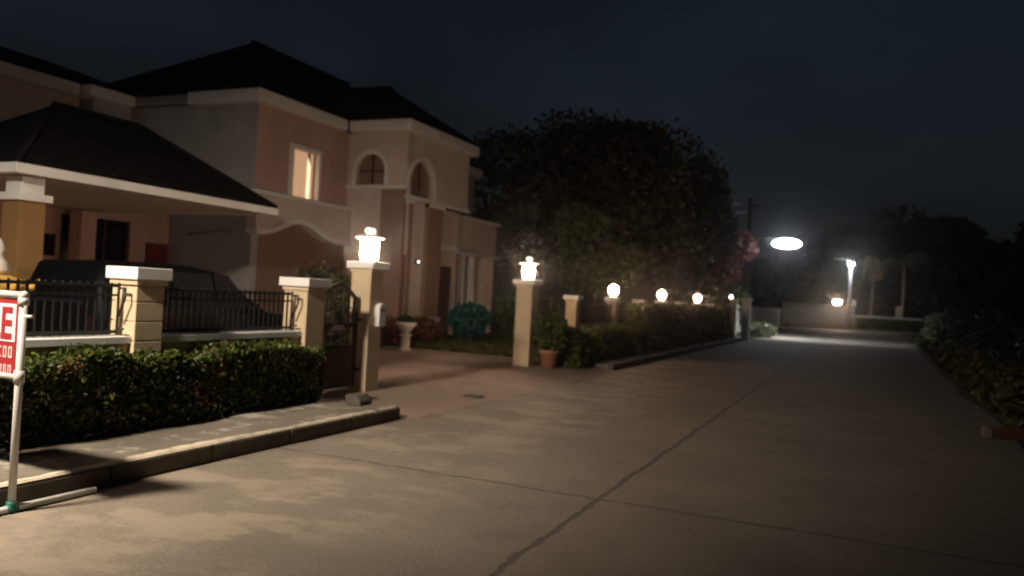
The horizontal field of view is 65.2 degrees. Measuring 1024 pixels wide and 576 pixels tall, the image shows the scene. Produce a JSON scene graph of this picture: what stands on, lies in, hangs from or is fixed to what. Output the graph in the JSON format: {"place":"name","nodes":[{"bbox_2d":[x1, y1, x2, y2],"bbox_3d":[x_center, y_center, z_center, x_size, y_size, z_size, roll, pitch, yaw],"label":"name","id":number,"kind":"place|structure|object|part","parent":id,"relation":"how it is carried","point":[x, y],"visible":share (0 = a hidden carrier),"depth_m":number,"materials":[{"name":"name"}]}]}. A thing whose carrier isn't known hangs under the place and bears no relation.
{"place":"outdoors","nodes":[
{"label":"outdoors","id":0,"kind":"place"},
{"bbox_2d":[0,398,388,482],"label":"pavement","id":1,"kind":"structure","parent":0,"point":[49,457],"depth_m":7.11,"materials":[{"name":"concrete"}]},
{"bbox_2d":[0,278,130,439],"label":"railing fence","id":2,"kind":"object","parent":1,"relation":"on","point":[39,345],"visible":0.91,"depth_m":7.24,"materials":[{"name":"black metal"}]},
{"bbox_2d":[106,266,172,421],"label":"fence pillar","id":3,"kind":"structure","parent":1,"relation":"on","point":[140,318],"depth_m":7.78,"materials":[{"name":"white paint"}]},
{"bbox_2d":[0,336,328,450],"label":"clipped hedge","id":4,"kind":"object","parent":1,"relation":"on","point":[306,384],"visible":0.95,"depth_m":7.50,"materials":[{"name":"green plant"}]},
{"bbox_2d":[158,287,301,415],"bbox_3d":[-3.219,0.753,9.087,0.260,1.480,2.225,3,0,24],"label":"railing fence","id":5,"kind":"object","parent":1,"relation":"on","point":[181,342],"visible":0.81,"depth_m":8.96,"materials":[{"name":"black metal"}]},
{"bbox_2d":[345,393,371,405],"bbox_3d":[-1.884,1.367,9.835,0.220,0.125,0.260,3,0,24],"label":"concrete block","id":6,"kind":"object","parent":1,"relation":"on","point":[358,399],"depth_m":9.74,"materials":[{"name":"grey concrete"}]},
{"bbox_2d":[0,40,500,335],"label":"house","id":7,"kind":"structure","parent":0,"point":[330,165],"depth_m":22.71,"materials":[{"name":"paint"}]},
{"bbox_2d":[43,233,55,255],"bbox_3d":[-10.743,-1.007,18.415,0.047,0.500,0.450,3,0,24],"label":"small window","id":8,"kind":"structure","parent":7,"relation":"in","point":[49,239],"depth_m":18.48,"materials":[{"name":"black glass"}]},
{"bbox_2d":[60,214,125,260],"bbox_3d":[-10.378,-0.300,19.707,0.050,2.850,1.950,3,0,24],"label":"sliding door","id":9,"kind":"structure","parent":7,"relation":"in","point":[115,230],"depth_m":20.07,"materials":[{"name":"black glass"}]},
{"bbox_2d":[145,243,167,263],"bbox_3d":[-9.490,-0.022,21.303,0.112,2.320,0.700,3,0,24],"label":"red door","id":10,"kind":"structure","parent":7,"relation":"in","point":[154,253],"depth_m":21.29,"materials":[{"name":"paint"}]},
{"bbox_2d":[288,143,322,200],"bbox_3d":[-5.849,-3.171,22.388,0.298,1.530,1.400,3,0,24],"label":"lit window","id":11,"kind":"structure","parent":7,"relation":"in","point":[300,172],"depth_m":22.50,"materials":[{"name":"white paint"}]},
{"bbox_2d":[352,149,388,184],"bbox_3d":[-4.187,-3.601,23.932,1.260,1.060,0.175,3,0,24],"label":"arched window","id":12,"kind":"structure","parent":7,"relation":"in","point":[374,169],"depth_m":23.97,"materials":[{"name":"white paint"}]},
{"bbox_2d":[406,156,436,200],"bbox_3d":[-2.767,-3.354,24.255,0.200,1.250,1.740,3,0,24],"label":"arched window","id":13,"kind":"structure","parent":7,"relation":"in","point":[417,181],"depth_m":24.38,"materials":[{"name":"white paint"}]},
{"bbox_2d":[438,266,450,334],"bbox_3d":[-2.332,0.427,26.290,0.038,2.300,1.100,3,0,24],"label":"entrance door","id":14,"kind":"structure","parent":7,"relation":"in","point":[445,272],"depth_m":26.45,"materials":[{"name":"brown wood"}]},
{"bbox_2d":[279,277,331,360],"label":"fence pillar","id":15,"kind":"structure","parent":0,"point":[308,319],"depth_m":10.12,"materials":[{"name":"white paint"}]},
{"bbox_2d":[345,261,389,391],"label":"gate pillar","id":16,"kind":"structure","parent":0,"point":[367,283],"depth_m":11.40,"materials":[{"name":"white paint"}]},
{"bbox_2d":[322,283,362,389],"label":"iron gate","id":17,"kind":"structure","parent":16,"relation":"attached to","point":[340,366],"depth_m":11.03,"materials":[{"name":"metal"}]},
{"bbox_2d":[355,227,385,261],"bbox_3d":[-2.056,-0.623,11.569,0.450,0.496,0.450,3,0,24],"label":"pillar lantern","id":18,"kind":"object","parent":16,"relation":"on","point":[369,249],"visible":1,"depth_m":11.47,"materials":[{"name":"white glass"}]},
{"bbox_2d":[374,303,385,326],"bbox_3d":[-1.895,0.387,11.531,0.087,0.338,0.180,3,0,24],"label":"mailbox","id":19,"kind":"object","parent":16,"relation":"attached to","point":[380,315],"visible":1,"depth_m":11.47,"materials":[{"name":"white paint"}]},
{"bbox_2d":[319,341,615,419],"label":"driveway","id":20,"kind":"structure","parent":0,"point":[415,383],"depth_m":14.11,"materials":[{"name":"concrete"}]},
{"bbox_2d":[0,238,39,298],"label":"garden ornament","id":21,"kind":"object","parent":20,"relation":"on","point":[5,269],"visible":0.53,"depth_m":8.30,"materials":[{"name":"gold metal"}]},
{"bbox_2d":[0,101,277,280],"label":"carport","id":22,"kind":"object","parent":20,"relation":"on","point":[85,166],"visible":0.81,"depth_m":14.27,"materials":[{"name":"tile"}]},
{"bbox_2d":[26,259,283,336],"bbox_3d":[-5.150,0.481,12.474,2.120,1.660,4.258,3,0,24],"label":"parked car","id":23,"kind":"object","parent":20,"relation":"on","point":[85,271],"visible":0.15,"depth_m":10.81,"materials":[{"name":"black paint"}]},
{"bbox_3d":[-4.943,0.010,10.939,0.157,0.500,0.730,3,0,24],"label":"rear side window","id":24,"kind":"part","parent":23,"relation":"part of","materials":[{"name":"black glass"}]},
{"bbox_3d":[-4.626,0.033,11.663,0.157,0.500,0.750,3,0,24],"label":"side window","id":25,"kind":"part","parent":23,"relation":"part of","materials":[{"name":"black glass"}]},
{"bbox_3d":[-4.312,0.057,12.382,0.157,0.500,0.720,3,0,24],"label":"side window","id":26,"kind":"part","parent":23,"relation":"part of","materials":[{"name":"black glass"}]},
{"bbox_2d":[278,259,351,309],"bbox_3d":[-3.558,0.454,15.070,1.550,1.980,1.560,3,0,24],"label":"topiary shrub","id":27,"kind":"object","parent":20,"relation":"on","point":[319,273],"visible":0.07,"depth_m":14.88,"materials":[{"name":"green plant"}]},
{"bbox_2d":[322,275,350,345],"bbox_3d":[-3.073,0.711,14.271,1.228,1.911,1.116,3,0,-3],"label":"shrub","id":28,"kind":"object","parent":20,"relation":"on","point":[337,304],"visible":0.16,"depth_m":13.94,"materials":[{"name":"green plant"}]},
{"bbox_2d":[396,314,416,350],"bbox_3d":[-2.546,1.063,19.210,0.502,0.894,0.500,3,0,24],"label":"stone urn","id":29,"kind":"object","parent":20,"relation":"on","point":[407,326],"visible":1,"depth_m":19.10,"materials":[{"name":"white stone"}]},
{"bbox_2d":[463,394,484,397],"bbox_3d":[-0.582,1.631,12.106,0.340,0.012,0.335,3,0,24],"label":"drain cover","id":30,"kind":"object","parent":20,"relation":"on","point":[473,395],"visible":1,"depth_m":12.06,"materials":[{"name":"metal"}]},
{"bbox_2d":[512,279,542,366],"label":"gate pillar","id":31,"kind":"structure","parent":20,"relation":"on","point":[526,316],"depth_m":16.92,"materials":[{"name":"white paint"}]},
{"bbox_2d":[519,257,538,279],"bbox_3d":[0.360,-0.414,17.090,0.450,0.496,0.450,3,0,24],"label":"pillar lantern","id":32,"kind":"object","parent":31,"relation":"on","point":[528,272],"visible":1,"depth_m":16.99,"materials":[{"name":"white glass"}]},
{"bbox_2d":[531,312,570,367],"bbox_3d":[0.791,1.093,17.043,0.818,1.214,1.140,3,0,24],"label":"potted plant","id":33,"kind":"object","parent":20,"relation":"on","point":[546,329],"visible":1,"depth_m":16.90,"materials":[{"name":"green plant"}]},
{"bbox_2d":[0,326,1023,575],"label":"road","id":34,"kind":"structure","parent":0,"point":[820,452],"depth_m":6.65,"materials":[{"name":"concrete"}]},
{"bbox_2d":[0,290,96,514],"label":"sale sign","id":35,"kind":"object","parent":34,"relation":"on","point":[14,316],"visible":1,"depth_m":5.22,"materials":[{"name":"white plastic"}]},
{"bbox_2d":[781,302,851,327],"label":"end wall","id":36,"kind":"structure","parent":34,"relation":"on","point":[813,314],"depth_m":79.45,"materials":[{"name":"beige paint"}]},
{"bbox_2d":[833,300,840,304],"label":"wall lamp","id":37,"kind":"object","parent":36,"relation":"on","point":[836,302],"visible":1,"depth_m":78.60,"materials":[{"name":"white glass"}]},
{"bbox_2d":[851,300,855,327],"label":"meter box","id":38,"kind":"object","parent":34,"relation":"on","point":[853,303],"visible":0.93,"depth_m":77.75,"materials":[{"name":"white paint"}]},
{"bbox_2d":[981,425,1023,440],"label":"kerb stone","id":39,"kind":"object","parent":34,"relation":"on","point":[1016,434],"visible":0.87,"depth_m":10.93,"materials":[{"name":"red paint"}]},
{"bbox_2d":[0,0,1023,323],"label":"sky","id":40,"kind":"structure","parent":0,"point":[826,113],"materials":[{"name":"black"}]},
{"bbox_2d":[331,311,740,356],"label":"lawn","id":41,"kind":"structure","parent":0,"point":[493,326],"depth_m":29.79,"materials":[{"name":"plant"}]},
{"bbox_2d":[380,313,414,345],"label":"flower bed shrub","id":42,"kind":"object","parent":41,"relation":"on","point":[390,330],"visible":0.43,"depth_m":20.25,"materials":[{"name":"red plant"}]},
{"bbox_2d":[396,314,447,341],"bbox_3d":[-2.609,1.203,22.598,1.619,0.945,2.184,3,0,24],"label":"flower bed shrub","id":43,"kind":"object","parent":41,"relation":"on","point":[424,327],"visible":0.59,"depth_m":22.17,"materials":[{"name":"red plant"}]},
{"bbox_2d":[331,334,539,358],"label":"lawn grass","id":44,"kind":"structure","parent":41,"relation":"on","point":[488,346],"depth_m":21.21,"materials":[{"name":"green plant"}]},
{"bbox_2d":[445,300,494,340],"bbox_3d":[-1.262,1.004,23.733,1.486,1.284,1.997,3,0,0],"label":"shrub","id":45,"kind":"object","parent":41,"relation":"on","point":[474,315],"visible":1,"depth_m":23.26,"materials":[{"name":"green plant"}]},
{"bbox_2d":[492,284,541,340],"bbox_3d":[0.252,0.860,24.791,1.812,2.083,2.180,3,0,24],"label":"shrub","id":46,"kind":"object","parent":41,"relation":"on","point":[505,309],"visible":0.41,"depth_m":24.40,"materials":[{"name":"green plant"}]},
{"bbox_2d":[474,189,616,291],"bbox_3d":[0.943,-1.112,32.531,6.462,6.077,5.381,3,0,24],"label":"garden tree","id":47,"kind":"object","parent":41,"relation":"on","point":[542,254],"visible":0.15,"depth_m":31.58,"materials":[{"name":"green plant"}]},
{"bbox_2d":[537,291,564,338],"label":"shrub","id":48,"kind":"object","parent":41,"relation":"on","point":[549,307],"visible":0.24,"depth_m":23.29,"materials":[{"name":"green plant"}]},
{"bbox_2d":[579,303,611,348],"bbox_3d":[2.163,1.131,21.378,0.180,1.420,3.188,3,0,24],"label":"railing fence","id":49,"kind":"object","parent":41,"relation":"on","point":[607,314],"visible":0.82,"depth_m":21.43,"materials":[{"name":"black metal"}]},
{"bbox_2d":[547,201,649,323],"bbox_3d":[2.825,-0.508,28.110,4.182,5.007,4.323,3,0,24],"label":"garden tree","id":50,"kind":"object","parent":41,"relation":"on","point":[579,230],"visible":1,"depth_m":27.20,"materials":[{"name":"green plant"}]},
{"bbox_2d":[470,99,734,323],"bbox_3d":[3.358,-2.629,33.824,11.745,9.478,11.264,3,0,24],"label":"broad tree","id":51,"kind":"object","parent":41,"relation":"on","point":[622,178],"visible":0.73,"depth_m":30.65,"materials":[{"name":"green plant"}]},
{"bbox_2d":[618,305,631,324],"bbox_3d":[3.456,1.226,24.331,0.180,1.420,2.738,3,0,24],"label":"railing fence","id":52,"kind":"object","parent":41,"relation":"on","point":[622,308],"visible":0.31,"depth_m":23.88,"materials":[{"name":"black metal"}]},
{"bbox_2d":[643,150,739,302],"bbox_3d":[8.019,-2.150,39.614,6.273,9.018,6.621,3,0,24],"label":"garden tree","id":53,"kind":"object","parent":41,"relation":"on","point":[708,202],"visible":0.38,"depth_m":38.68,"materials":[{"name":"green plant"}]},
{"bbox_2d":[699,293,729,306],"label":"shrub","id":54,"kind":"object","parent":41,"relation":"on","point":[710,299],"visible":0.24,"depth_m":39.31,"materials":[{"name":"green plant"}]},
{"bbox_2d":[701,228,761,302],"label":"flowering tree","id":55,"kind":"object","parent":41,"relation":"on","point":[722,275],"visible":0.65,"depth_m":44.87,"materials":[{"name":"pink plant"}]},
{"bbox_2d":[710,281,752,323],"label":"shrub","id":56,"kind":"object","parent":41,"relation":"on","point":[739,292],"visible":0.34,"depth_m":47.76,"materials":[{"name":"green plant"}]},
{"bbox_2d":[741,198,759,293],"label":"utility pole","id":57,"kind":"object","parent":41,"relation":"on","point":[750,204],"visible":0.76,"depth_m":51.20,"materials":[{"name":"black metal"}]},
{"bbox_2d":[604,297,621,324],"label":"fence pillar","id":58,"kind":"structure","parent":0,"point":[614,302],"depth_m":22.82,"materials":[{"name":"white paint"}]},
{"bbox_2d":[609,285,618,297],"bbox_3d":[2.916,0.093,22.966,0.290,0.380,0.290,3,0,24],"label":"globe lamp","id":59,"kind":"object","parent":58,"relation":"on","point":[613,290],"visible":0.99,"depth_m":22.87,"materials":[{"name":"white glass"}]},
{"bbox_2d":[632,299,646,303],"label":"fence pillar","id":60,"kind":"structure","parent":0,"point":[636,300],"depth_m":25.54,"materials":[{"name":"white paint"}]},
{"bbox_2d":[581,337,740,368],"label":"pavement","id":61,"kind":"structure","parent":0,"point":[602,364],"depth_m":21.38,"materials":[{"name":"concrete"}]},
{"bbox_2d":[563,295,583,327],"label":"fence pillar","id":62,"kind":"structure","parent":61,"relation":"on","point":[572,312],"depth_m":19.67,"materials":[{"name":"white paint"}]},
{"bbox_2d":[550,323,647,368],"bbox_3d":[2.314,1.380,20.291,0.966,0.998,6.224,3,0,24],"label":"clipped hedge","id":63,"kind":"object","parent":61,"relation":"on","point":[587,344],"visible":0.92,"depth_m":19.21,"materials":[{"name":"green plant"}]},
{"bbox_2d":[622,301,733,353],"bbox_3d":[6.804,1.373,30.396,1.111,1.671,16.156,3,0,24],"label":"clipped hedge","id":64,"kind":"object","parent":61,"relation":"on","point":[706,323],"visible":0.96,"depth_m":26.87,"materials":[{"name":"green plant"}]},
{"bbox_2d":[658,290,665,300],"bbox_3d":[5.321,0.271,28.459,0.290,0.380,0.290,3,0,24],"label":"globe lamp","id":65,"kind":"object","parent":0,"point":[661,295],"visible":1,"depth_m":28.36,"materials":[{"name":"white glass"}]},
{"bbox_2d":[694,295,700,302],"bbox_3d":[8.048,0.473,34.686,0.290,0.380,0.290,3,0,24],"label":"globe lamp","id":66,"kind":"object","parent":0,"point":[697,298],"visible":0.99,"depth_m":34.59,"materials":[{"name":"white glass"}]},
{"bbox_2d":[400,295,1023,448],"bbox_3d":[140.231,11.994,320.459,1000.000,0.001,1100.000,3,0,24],"label":"ground","id":67,"kind":"structure","parent":0,"point":[562,302],"depth_m":114.74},
{"bbox_2d":[0,407,399,506],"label":"kerb","id":68,"kind":"structure","parent":67,"relation":"on","point":[100,476],"depth_m":6.65,"materials":[{"name":"concrete"}]},
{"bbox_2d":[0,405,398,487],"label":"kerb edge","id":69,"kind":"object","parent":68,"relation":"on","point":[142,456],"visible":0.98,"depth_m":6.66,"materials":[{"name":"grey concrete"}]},
{"bbox_2d":[608,337,747,369],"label":"kerb","id":70,"kind":"structure","parent":67,"relation":"on","point":[633,362],"depth_m":23.07,"materials":[{"name":"concrete"}]},
{"bbox_2d":[729,299,738,335],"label":"fence pillar","id":71,"kind":"structure","parent":67,"relation":"on","point":[733,305],"depth_m":43.89,"materials":[{"name":"beige concrete"}]},
{"bbox_2d":[740,298,752,337],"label":"gate pillar","id":72,"kind":"structure","parent":67,"relation":"on","point":[745,317],"depth_m":41.41,"materials":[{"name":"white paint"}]},
{"bbox_2d":[727,305,780,333],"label":"boundary wall","id":73,"kind":"structure","parent":67,"relation":"on","point":[771,316],"depth_m":59.99,"materials":[{"name":"paint"}]},
{"bbox_2d":[749,321,777,337],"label":"ground shrub","id":74,"kind":"object","parent":67,"relation":"on","point":[759,329],"visible":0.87,"depth_m":43.73,"materials":[{"name":"green plant"}]},
{"bbox_2d":[730,237,800,298],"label":"street lamp","id":75,"kind":"object","parent":67,"relation":"on","point":[787,243],"visible":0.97,"depth_m":44.28,"materials":[{"name":"white metal"}]},
{"bbox_2d":[742,251,816,305],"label":"tree","id":76,"kind":"object","parent":67,"relation":"on","point":[794,265],"visible":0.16,"depth_m":111.46,"materials":[{"name":"green plant"}]},
{"bbox_2d":[791,223,894,299],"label":"tree","id":77,"kind":"object","parent":67,"relation":"on","point":[820,251],"visible":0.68,"depth_m":102.74,"materials":[{"name":"green plant"}]},
{"bbox_2d":[675,254,1023,328],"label":"undergrowth","id":78,"kind":"object","parent":67,"relation":"on","point":[942,301],"visible":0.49,"depth_m":91.65,"materials":[{"name":"green plant"}]},
{"bbox_2d":[789,325,912,332],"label":"end kerb","id":79,"kind":"structure","parent":67,"relation":"on","point":[848,329],"depth_m":76.08,"materials":[{"name":"beige paint"}]},
{"bbox_2d":[861,256,882,315],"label":"palm tree","id":80,"kind":"object","parent":67,"relation":"on","point":[873,265],"visible":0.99,"depth_m":83.80,"materials":[{"name":"plant"}]},
{"bbox_2d":[851,315,923,331],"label":"wall","id":81,"kind":"structure","parent":67,"relation":"on","point":[855,324],"depth_m":77.94,"materials":[{"name":"beige paint"}]},
{"bbox_2d":[856,317,924,331],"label":"clipped hedge","id":82,"kind":"object","parent":67,"relation":"on","point":[877,324],"visible":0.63,"depth_m":76.65,"materials":[{"name":"green plant"}]},
{"bbox_2d":[877,251,931,317],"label":"palm tree","id":83,"kind":"object","parent":67,"relation":"on","point":[891,261],"visible":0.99,"depth_m":82.56,"materials":[{"name":"plant"}]},
{"bbox_2d":[858,203,989,315],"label":"tree","id":84,"kind":"object","parent":67,"relation":"on","point":[942,241],"visible":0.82,"depth_m":92.33,"materials":[{"name":"green plant"}]},
{"bbox_2d":[900,332,1023,446],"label":"verge","id":85,"kind":"structure","parent":67,"relation":"on","point":[969,397],"depth_m":17.33,"materials":[{"name":"grey concrete"}]},
{"bbox_2d":[920,307,960,339],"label":"verge shrub","id":86,"kind":"object","parent":85,"relation":"on","point":[933,317],"visible":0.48,"depth_m":43.84,"materials":[{"name":"green plant"}]},
{"bbox_2d":[910,335,1023,428],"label":"hedge","id":87,"kind":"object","parent":85,"relation":"on","point":[995,384],"depth_m":19.05,"materials":[{"name":"green plant"}]},
{"bbox_2d":[920,299,1023,350],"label":"wild hedge","id":88,"kind":"object","parent":85,"relation":"on","point":[973,329],"visible":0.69,"depth_m":34.21,"materials":[{"name":"green plant"}]},
{"bbox_2d":[980,309,1023,371],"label":"wild hedge","id":89,"kind":"object","parent":85,"relation":"on","point":[1012,344],"visible":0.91,"depth_m":24.47,"materials":[{"name":"green plant"}]},
{"bbox_2d":[1000,222,1023,278],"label":"tree","id":90,"kind":"object","parent":67,"relation":"on","point":[1018,247],"visible":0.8,"depth_m":94.15,"materials":[{"name":"green plant"}]},
{"bbox_2d":[895,306,901,317],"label":"wall post","id":91,"kind":"object","parent":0,"point":[898,314],"depth_m":77.29,"materials":[{"name":"beige paint"}]},
{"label":"end verge","id":92,"kind":"structure","parent":0,"visible":0},
{"bbox_2d":[834,258,853,327],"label":"lamp post","id":93,"kind":"object","parent":92,"relation":"on","point":[849,300],"visible":0.97,"depth_m":76.85,"materials":[{"name":"metal"}]}
]}

